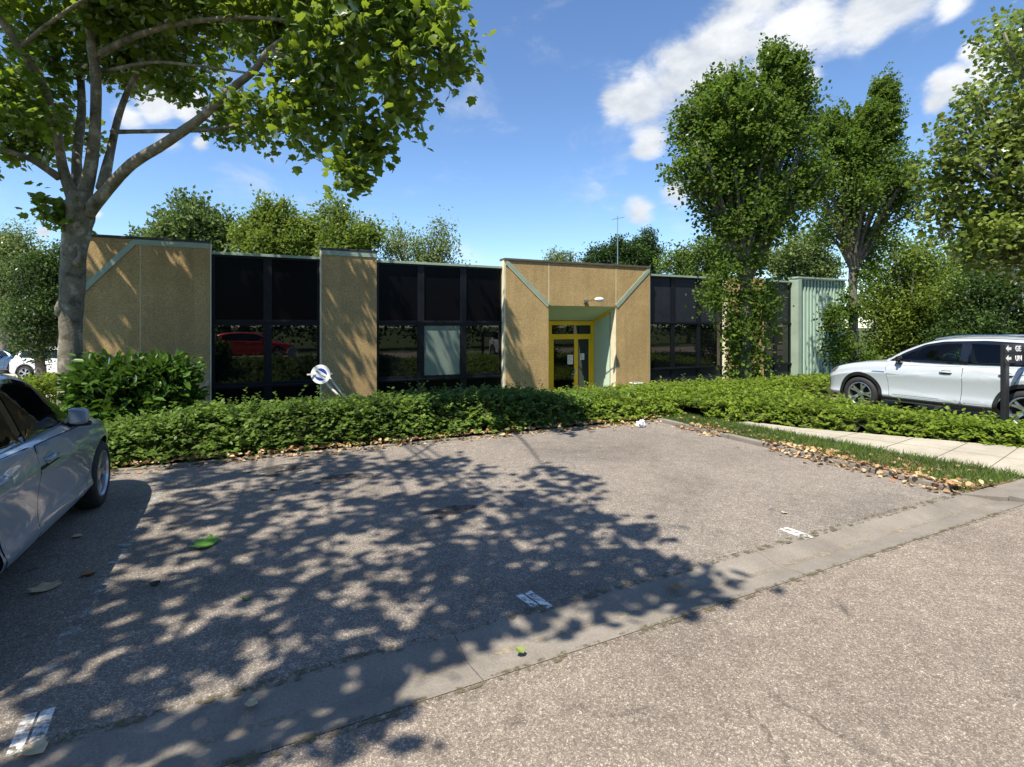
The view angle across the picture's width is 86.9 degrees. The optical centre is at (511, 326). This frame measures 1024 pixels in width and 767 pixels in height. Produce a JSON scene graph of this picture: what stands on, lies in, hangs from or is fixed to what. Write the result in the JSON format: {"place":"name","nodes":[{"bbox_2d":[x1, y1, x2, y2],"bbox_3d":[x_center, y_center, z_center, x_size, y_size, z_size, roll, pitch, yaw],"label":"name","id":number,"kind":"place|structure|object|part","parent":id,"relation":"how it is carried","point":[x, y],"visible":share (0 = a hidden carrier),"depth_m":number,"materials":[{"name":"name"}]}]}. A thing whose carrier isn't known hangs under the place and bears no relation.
{"place":"outdoors","nodes":[
{"label":"outdoors","id":0,"kind":"place"},
{"bbox_2d":[0,0,1023,327],"label":"sky","id":1,"kind":"structure","parent":0,"point":[560,140],"materials":[{"name":"blue"}]},
{"bbox_2d":[50,328,1020,490],"bbox_3d":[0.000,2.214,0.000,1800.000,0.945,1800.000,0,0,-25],"label":"ground","id":2,"kind":"structure","parent":0,"point":[695,411],"depth_m":8.96,"materials":[{"name":"soil"}]},
{"bbox_2d":[0,216,56,373],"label":"willow tree","id":3,"kind":"object","parent":2,"relation":"on","point":[10,241],"visible":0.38,"depth_m":29.81,"materials":[{"name":"green plant"}]},
{"bbox_2d":[0,238,60,377],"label":"holly tree","id":4,"kind":"object","parent":2,"relation":"on","point":[31,320],"visible":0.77,"depth_m":23.55,"materials":[{"name":"green plant"}]},
{"bbox_2d":[14,371,56,403],"bbox_3d":[-13.747,1.905,15.551,2.466,1.254,2.038,0,0,6],"label":"shrub","id":5,"kind":"object","parent":2,"relation":"on","point":[44,384],"visible":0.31,"depth_m":15.19,"materials":[{"name":"green plant"}]},
{"bbox_2d":[52,347,210,421],"bbox_3d":[-6.212,1.167,8.878,2.276,1.664,1.879,0,0,-25],"label":"laurel bush","id":6,"kind":"object","parent":2,"relation":"on","point":[103,385],"visible":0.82,"depth_m":8.47,"materials":[{"name":"green plant"}]},
{"bbox_2d":[124,185,244,251],"bbox_3d":[-24.172,-3.800,40.141,8.726,13.536,7.550,0,0,-25],"label":"chestnut tree","id":7,"kind":"object","parent":2,"relation":"on","point":[192,217],"visible":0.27,"depth_m":39.29,"materials":[{"name":"green plant"}]},
{"bbox_2d":[0,0,496,409],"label":"plane tree","id":8,"kind":"object","parent":2,"relation":"on","point":[141,43],"visible":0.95,"depth_m":8.88,"materials":[{"name":"green plant"}]},
{"bbox_2d":[221,183,323,256],"bbox_3d":[-16.381,-3.358,38.411,7.709,12.648,5.434,0,0,-25],"label":"lime tree","id":9,"kind":"object","parent":2,"relation":"on","point":[276,228],"visible":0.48,"depth_m":37.31,"materials":[{"name":"green plant"}]},
{"bbox_2d":[306,190,390,259],"bbox_3d":[-11.987,-3.315,38.101,6.565,12.547,5.361,0,0,-25],"label":"lime tree","id":10,"kind":"object","parent":2,"relation":"on","point":[335,231],"visible":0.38,"depth_m":37.30,"materials":[{"name":"green plant"}]},
{"bbox_2d":[91,380,640,469],"bbox_3d":[-5.073,1.621,10.305,14.940,1.395,7.557,0,0,-25],"label":"hedge","id":11,"kind":"object","parent":2,"relation":"on","point":[221,427],"visible":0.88,"depth_m":8.06,"materials":[{"name":"green plant"}]},
{"bbox_2d":[307,365,344,396],"bbox_3d":[-3.472,1.136,10.277,0.778,0.823,0.170,0,0,-12],"label":"marker sign","id":12,"kind":"object","parent":11,"relation":"in","point":[320,374],"visible":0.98,"depth_m":10.19,"materials":[{"name":"white metal"}]},
{"bbox_2d":[112,419,656,471],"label":"kerb","id":13,"kind":"structure","parent":2,"relation":"on","point":[265,456],"depth_m":7.62,"materials":[{"name":"concrete"}]},
{"bbox_2d":[376,205,476,264],"bbox_3d":[-6.580,-3.001,40.140,7.751,11.954,5.944,0,0,-25],"label":"birch tree","id":14,"kind":"object","parent":2,"relation":"on","point":[436,255],"visible":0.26,"depth_m":39.69,"materials":[{"name":"green plant"}]},
{"bbox_2d":[53,234,846,406],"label":"office building","id":15,"kind":"structure","parent":2,"relation":"on","point":[354,321],"depth_m":15.82,"materials":[{"name":"beige concrete"}]},
{"bbox_2d":[200,379,208,389],"bbox_3d":[-7.782,1.716,13.253,0.627,0.833,0.060,0,0,-25],"label":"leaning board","id":16,"kind":"object","parent":15,"relation":"attached to","point":[206,383],"visible":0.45,"depth_m":13.33,"materials":[{"name":"grey"}]},
{"bbox_2d":[212,322,267,386],"bbox_3d":[-7.049,0.719,13.998,1.320,1.685,0.090,0,0,-25],"label":"window","id":17,"kind":"structure","parent":15,"relation":"in","point":[239,349],"depth_m":13.99,"materials":[{"name":"black glass"}]},
{"bbox_2d":[268,323,319,384],"bbox_3d":[-5.850,0.719,14.556,1.320,1.685,0.090,0,0,-25],"label":"window","id":18,"kind":"structure","parent":15,"relation":"in","point":[293,348],"depth_m":14.52,"materials":[{"name":"black glass"}]},
{"bbox_2d":[377,323,420,379],"bbox_3d":[-3.310,0.719,15.741,1.324,1.685,0.090,0,0,-25],"label":"window","id":19,"kind":"structure","parent":15,"relation":"in","point":[398,344],"depth_m":15.73,"materials":[{"name":"black glass"}]},
{"bbox_2d":[421,323,462,377],"bbox_3d":[-2.108,0.719,16.301,1.324,1.685,0.090,0,0,-25],"label":"window","id":20,"kind":"structure","parent":15,"relation":"in","point":[441,343],"depth_m":16.28,"materials":[{"name":"glass"}]},
{"bbox_2d":[463,323,501,376],"bbox_3d":[-0.907,0.719,16.862,1.324,1.685,0.090,0,0,-25],"label":"window","id":21,"kind":"structure","parent":15,"relation":"in","point":[482,342],"depth_m":16.84,"materials":[{"name":"black glass"}]},
{"bbox_2d":[552,337,575,391],"bbox_3d":[1.870,1.432,19.386,1.006,2.082,0.121,0,0,-25],"label":"door","id":22,"kind":"structure","parent":15,"relation":"in","point":[563,348],"depth_m":19.41,"materials":[{"name":"yellow paint"}]},
{"bbox_2d":[576,337,590,388],"bbox_3d":[2.596,1.432,19.761,0.616,2.082,0.055,0,0,-25],"label":"door","id":23,"kind":"structure","parent":15,"relation":"in","point":[583,344],"depth_m":19.76,"materials":[{"name":"yellow paint"}]},
{"bbox_2d":[612,216,623,263],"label":"aerial mast","id":24,"kind":"object","parent":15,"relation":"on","point":[617,218],"visible":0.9,"depth_m":49.97,"materials":[{"name":"metal"}]},
{"bbox_2d":[650,324,672,368],"bbox_3d":[5.376,0.719,19.791,1.248,1.685,0.090,0,0,-25],"label":"window","id":25,"kind":"structure","parent":15,"relation":"in","point":[661,335],"depth_m":19.83,"materials":[{"name":"black glass"}]},
{"bbox_2d":[673,324,698,367],"bbox_3d":[6.509,0.719,20.320,1.248,1.685,0.090,0,0,-25],"label":"window","id":26,"kind":"structure","parent":15,"relation":"in","point":[685,336],"depth_m":20.31,"materials":[{"name":"black glass"}]},
{"bbox_2d":[699,324,721,366],"bbox_3d":[7.641,0.719,20.848,1.248,1.685,0.090,0,0,-25],"label":"window","id":27,"kind":"structure","parent":15,"relation":"in","point":[709,346],"depth_m":20.82,"materials":[{"name":"black glass"}]},
{"bbox_2d":[764,324,775,363],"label":"window","id":28,"kind":"structure","parent":15,"relation":"in","point":[772,339],"depth_m":22.25,"materials":[{"name":"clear glass"}]},
{"bbox_2d":[776,324,790,363],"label":"window","id":29,"kind":"structure","parent":15,"relation":"in","point":[783,350],"depth_m":22.55,"materials":[{"name":"black glass"}]},
{"bbox_2d":[0,421,957,756],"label":"parking lot","id":30,"kind":"structure","parent":2,"relation":"on","point":[332,571],"depth_m":4.28,"materials":[{"name":"grey asphalt"}]},
{"bbox_2d":[6,707,55,753],"bbox_3d":[-2.075,1.746,2.338,0.115,0.001,0.270,0,0,-31],"label":"bay marking","id":31,"kind":"object","parent":30,"relation":"on","point":[21,743],"visible":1,"depth_m":2.34,"materials":[{"name":"white paint"}]},
{"bbox_2d":[28,579,61,591],"bbox_3d":[-3.109,1.728,3.597,0.116,0.023,0.176,0,0,36],"label":"fallen leaf","id":32,"kind":"object","parent":30,"relation":"on","point":[43,586],"visible":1,"depth_m":3.60,"materials":[{"name":"plant"}]},
{"bbox_2d":[0,374,110,574],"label":"parked car","id":33,"kind":"object","parent":30,"relation":"on","point":[55,464],"visible":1,"depth_m":4.05,"materials":[{"name":"silver metal"}]},
{"bbox_3d":[-3.100,1.145,3.365,0.087,0.683,0.854,0,0,-25],"label":"door","id":34,"kind":"part","parent":33,"relation":"part of","materials":[{"name":"silver metal"}]},
{"bbox_3d":[-3.529,1.161,4.302,0.084,0.653,1.238,0,0,-25],"label":"door","id":35,"kind":"part","parent":33,"relation":"part of","materials":[{"name":"silver metal"}]},
{"bbox_2d":[80,570,95,575],"bbox_3d":[-2.980,1.733,3.805,0.086,0.021,0.094,0,0,-25],"label":"fallen leaf","id":36,"kind":"object","parent":30,"relation":"on","point":[85,572],"visible":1,"depth_m":3.81,"materials":[{"name":"brown plant"}]},
{"bbox_2d":[23,474,169,690],"bbox_3d":[-3.213,1.746,4.571,0.100,0.001,4.400,0,0,-25],"label":"parking line","id":37,"kind":"object","parent":30,"relation":"on","point":[123,545],"visible":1,"depth_m":3.59,"materials":[{"name":"grey paint"}]},
{"bbox_2d":[149,580,159,585],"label":"fallen leaf","id":38,"kind":"object","parent":30,"relation":"on","point":[155,583],"visible":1,"depth_m":3.66,"materials":[{"name":"black"}]},
{"bbox_2d":[190,534,218,547],"bbox_3d":[-2.463,1.722,4.318,0.168,0.033,0.255,0,0,8],"label":"fallen leaf","id":39,"kind":"object","parent":30,"relation":"on","point":[210,540],"visible":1,"depth_m":4.33,"materials":[{"name":"green plant"}]},
{"bbox_2d":[241,594,250,599],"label":"fallen leaf","id":40,"kind":"object","parent":30,"relation":"on","point":[246,597],"visible":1,"depth_m":3.47,"materials":[{"name":"yellow"}]},
{"bbox_2d":[269,485,280,489],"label":"fallen leaf","id":41,"kind":"object","parent":30,"relation":"on","point":[277,487],"visible":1,"depth_m":5.82,"materials":[{"name":"grey plant"}]},
{"bbox_2d":[246,463,315,476],"bbox_3d":[-2.806,1.746,6.626,0.594,0.001,0.718,0,0,26],"label":"oil stain","id":42,"kind":"object","parent":30,"relation":"on","point":[276,473],"visible":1,"depth_m":6.59,"materials":[{"name":"grey"}]},
{"bbox_2d":[313,473,375,483],"bbox_3d":[-1.949,1.746,6.257,0.742,0.001,0.318,0,0,-25],"label":"oil stain","id":43,"kind":"object","parent":30,"relation":"on","point":[346,478],"visible":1,"depth_m":6.25,"materials":[{"name":"grey liquid"}]},
{"bbox_2d":[423,505,475,518],"bbox_3d":[-0.566,1.746,5.133,0.565,0.001,0.249,0,0,-38],"label":"oil stain","id":44,"kind":"object","parent":30,"relation":"on","point":[446,513],"visible":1,"depth_m":5.10,"materials":[{"name":"grey liquid"}]},
{"bbox_2d":[48,497,1006,754],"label":"weeds","id":45,"kind":"object","parent":30,"relation":"on","point":[560,602],"visible":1,"depth_m":3.68,"materials":[{"name":"green plant"}]},
{"bbox_2d":[517,591,552,611],"bbox_3d":[0.142,1.746,3.439,0.120,0.001,0.240,0,0,-34],"label":"bay marking","id":46,"kind":"object","parent":30,"relation":"on","point":[541,602],"visible":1,"depth_m":3.44,"materials":[{"name":"white paint"}]},
{"bbox_2d":[110,412,995,494],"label":"leaf litter","id":47,"kind":"object","parent":30,"relation":"on","point":[944,481],"visible":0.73,"depth_m":7.31,"materials":[{"name":"brown plant"}]},
{"bbox_2d":[635,419,645,426],"bbox_3d":[2.229,1.675,9.386,0.202,0.140,0.162,0,0,-25],"label":"plastic bag","id":48,"kind":"object","parent":30,"relation":"on","point":[641,423],"visible":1,"depth_m":9.35,"materials":[{"name":"white plastic"}]},
{"bbox_2d":[781,527,811,538],"bbox_3d":[2.399,1.746,4.568,0.120,0.001,0.250,0,0,-28],"label":"bay marking","id":49,"kind":"object","parent":30,"relation":"on","point":[793,531],"visible":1,"depth_m":4.58,"materials":[{"name":"white paint"}]},
{"bbox_2d":[0,494,1023,766],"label":"gutter","id":50,"kind":"object","parent":2,"relation":"on","point":[324,700],"visible":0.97,"depth_m":2.86,"materials":[{"name":"concrete"}]},
{"bbox_2d":[21,738,48,754],"bbox_3d":[-1.958,1.734,2.223,0.077,0.019,0.085,0,0,-25],"label":"fallen leaf","id":51,"kind":"object","parent":50,"relation":"on","point":[38,746],"visible":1,"depth_m":2.23,"materials":[{"name":"beige plant"}]},
{"bbox_2d":[245,698,257,705],"bbox_3d":[-1.202,1.737,2.496,0.057,0.013,0.051,0,0,38],"label":"fallen leaf","id":52,"kind":"object","parent":50,"relation":"on","point":[251,701],"visible":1,"depth_m":2.50,"materials":[{"name":"grey plant"}]},
{"bbox_2d":[4,493,961,759],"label":"gutter dirt","id":53,"kind":"structure","parent":50,"relation":"on","point":[302,671],"depth_m":2.88,"materials":[{"name":"brown soil"}]},
{"bbox_2d":[515,646,524,652],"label":"fallen leaf","id":54,"kind":"object","parent":50,"relation":"on","point":[520,649],"visible":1,"depth_m":2.91,"materials":[{"name":"green"}]},
{"bbox_2d":[134,505,985,760],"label":"gutter dirt","id":55,"kind":"structure","parent":50,"relation":"on","point":[255,726],"depth_m":3.17,"materials":[{"name":"brown soil"}]},
{"bbox_2d":[668,584,680,589],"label":"fallen leaf","id":56,"kind":"object","parent":50,"relation":"on","point":[676,586],"visible":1,"depth_m":3.61,"materials":[{"name":"brown plant"}]},
{"bbox_2d":[541,244,580,261],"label":"birch tree","id":57,"kind":"object","parent":2,"relation":"on","point":[554,257],"visible":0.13,"depth_m":59.45,"materials":[{"name":"green plant"}]},
{"bbox_2d":[572,240,622,263],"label":"pine tree","id":58,"kind":"object","parent":2,"relation":"on","point":[593,252],"visible":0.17,"depth_m":54.52,"materials":[{"name":"green plant"}]},
{"bbox_2d":[602,232,648,264],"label":"pine tree","id":59,"kind":"object","parent":2,"relation":"on","point":[625,251],"visible":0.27,"depth_m":53.53,"materials":[{"name":"green plant"}]},
{"bbox_2d":[627,224,669,274],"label":"pine tree","id":60,"kind":"object","parent":2,"relation":"on","point":[653,248],"visible":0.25,"depth_m":54.46,"materials":[{"name":"green plant"}]},
{"bbox_2d":[650,232,732,276],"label":"ash tree","id":61,"kind":"object","parent":2,"relation":"on","point":[684,262],"visible":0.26,"depth_m":47.45,"materials":[{"name":"green plant"}]},
{"bbox_2d":[655,32,849,381],"bbox_3d":[6.641,-2.887,15.192,5.196,10.387,3.352,0,0,-25],"label":"hornbeam tree","id":62,"kind":"object","parent":2,"relation":"on","point":[739,129],"visible":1,"depth_m":14.61,"materials":[{"name":"green plant"}]},
{"bbox_2d":[524,370,1023,447],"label":"ground cover","id":63,"kind":"object","parent":2,"relation":"on","point":[771,393],"visible":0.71,"depth_m":10.01,"materials":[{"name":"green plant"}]},
{"bbox_2d":[756,220,847,286],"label":"ash tree","id":64,"kind":"object","parent":2,"relation":"on","point":[806,259],"visible":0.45,"depth_m":43.90,"materials":[{"name":"green plant"}]},
{"bbox_2d":[657,418,953,492],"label":"kerb","id":65,"kind":"structure","parent":2,"relation":"on","point":[874,470],"depth_m":7.13,"materials":[{"name":"concrete"}]},
{"bbox_2d":[804,62,935,367],"bbox_3d":[12.588,-3.482,19.442,4.874,11.737,3.410,0,0,-25],"label":"hornbeam tree","id":66,"kind":"object","parent":2,"relation":"on","point":[864,142],"visible":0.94,"depth_m":19.08,"materials":[{"name":"green plant"}]},
{"bbox_2d":[845,226,970,359],"bbox_3d":[19.063,-0.804,25.894,6.366,8.427,4.673,0,0,-25],"label":"maple tree","id":67,"kind":"object","parent":2,"relation":"on","point":[907,297],"visible":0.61,"depth_m":25.44,"materials":[{"name":"green plant"}]},
{"bbox_2d":[830,397,999,423],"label":"parking lot","id":68,"kind":"structure","parent":2,"relation":"on","point":[898,404],"depth_m":11.51,"materials":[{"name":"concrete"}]},
{"bbox_2d":[830,334,1023,422],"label":"parked car","id":69,"kind":"object","parent":68,"relation":"on","point":[968,379],"visible":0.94,"depth_m":10.04,"materials":[{"name":"white paint"}]},
{"bbox_3d":[7.744,1.060,10.231,0.088,0.663,1.300,0,0,-25],"label":"door","id":70,"kind":"part","parent":69,"relation":"part of","materials":[{"name":"white paint"}]},
{"bbox_3d":[8.195,1.050,9.274,0.093,0.684,0.850,0,0,-25],"label":"door","id":71,"kind":"part","parent":69,"relation":"part of","materials":[{"name":"white paint"}]},
{"bbox_2d":[901,1,1023,296],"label":"plane tree","id":72,"kind":"object","parent":2,"relation":"on","point":[998,141],"visible":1,"depth_m":14.08,"materials":[{"name":"green plant"}]},
{"bbox_2d":[914,265,1023,357],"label":"holly tree","id":73,"kind":"object","parent":2,"relation":"on","point":[978,316],"visible":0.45,"depth_m":23.54,"materials":[{"name":"green plant"}]},
{"bbox_2d":[928,220,1016,329],"bbox_3d":[27.865,-2.230,32.795,11.021,10.094,4.934,0,0,-25],"label":"maple tree","id":74,"kind":"object","parent":2,"relation":"on","point":[967,252],"visible":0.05,"depth_m":31.34,"materials":[{"name":"green plant"}]},
{"bbox_2d":[952,476,1023,500],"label":"kerb","id":75,"kind":"structure","parent":2,"relation":"on","point":[1002,492],"depth_m":5.70,"materials":[{"name":"concrete"}]},
{"bbox_2d":[1000,344,1023,424],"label":"direction sign","id":76,"kind":"object","parent":2,"relation":"on","point":[1006,358],"visible":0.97,"depth_m":8.61,"materials":[{"name":"black metal"}]},
{"bbox_2d":[1009,491,1023,505],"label":"kerb","id":77,"kind":"structure","parent":2,"relation":"on","point":[1017,497],"depth_m":5.46,"materials":[{"name":"concrete"}]},
{"bbox_2d":[223,505,1023,766],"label":"road","id":78,"kind":"structure","parent":0,"point":[910,654],"depth_m":2.60,"materials":[{"name":"grey asphalt"}]},
{"bbox_2d":[222,507,1015,766],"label":"gutter dirt","id":79,"kind":"structure","parent":78,"relation":"on","point":[247,759],"depth_m":2.53,"materials":[{"name":"brown soil"}]},
{"bbox_2d":[657,413,1023,491],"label":"grass","id":80,"kind":"structure","parent":0,"point":[864,451],"depth_m":7.19,"materials":[{"name":"green plant"}]},
{"bbox_2d":[737,421,1023,476],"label":"path","id":81,"kind":"structure","parent":0,"point":[984,452],"depth_m":7.67,"materials":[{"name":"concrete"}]},
{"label":"pavement","id":82,"kind":"structure","parent":0,"visible":0},
{"bbox_2d":[0,347,19,371],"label":"parked car","id":83,"kind":"object","parent":82,"relation":"on","point":[4,365],"visible":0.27,"depth_m":29.59,"materials":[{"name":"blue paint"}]},
{"bbox_3d":[-28.313,2.021,29.598,1.238,0.653,0.084,0,0,5],"label":"door","id":84,"kind":"part","parent":83,"relation":"part of","materials":[{"name":"blue paint"}]},
{"bbox_2d":[9,347,57,379],"bbox_3d":[-22.145,1.808,27.002,4.406,1.604,1.947,0,0,-6],"label":"parked car","id":85,"kind":"object","parent":82,"relation":"on","point":[23,369],"visible":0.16,"depth_m":26.00,"materials":[{"name":"white metal"}]},
{"bbox_3d":[-22.928,1.910,26.013,0.850,0.684,0.092,0,0,-6],"label":"door","id":86,"kind":"part","parent":85,"relation":"part of","materials":[{"name":"white metal"}]},
{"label":"door","id":87,"kind":"part","parent":85,"relation":"part of","materials":[{"name":"white metal"}]}
]}

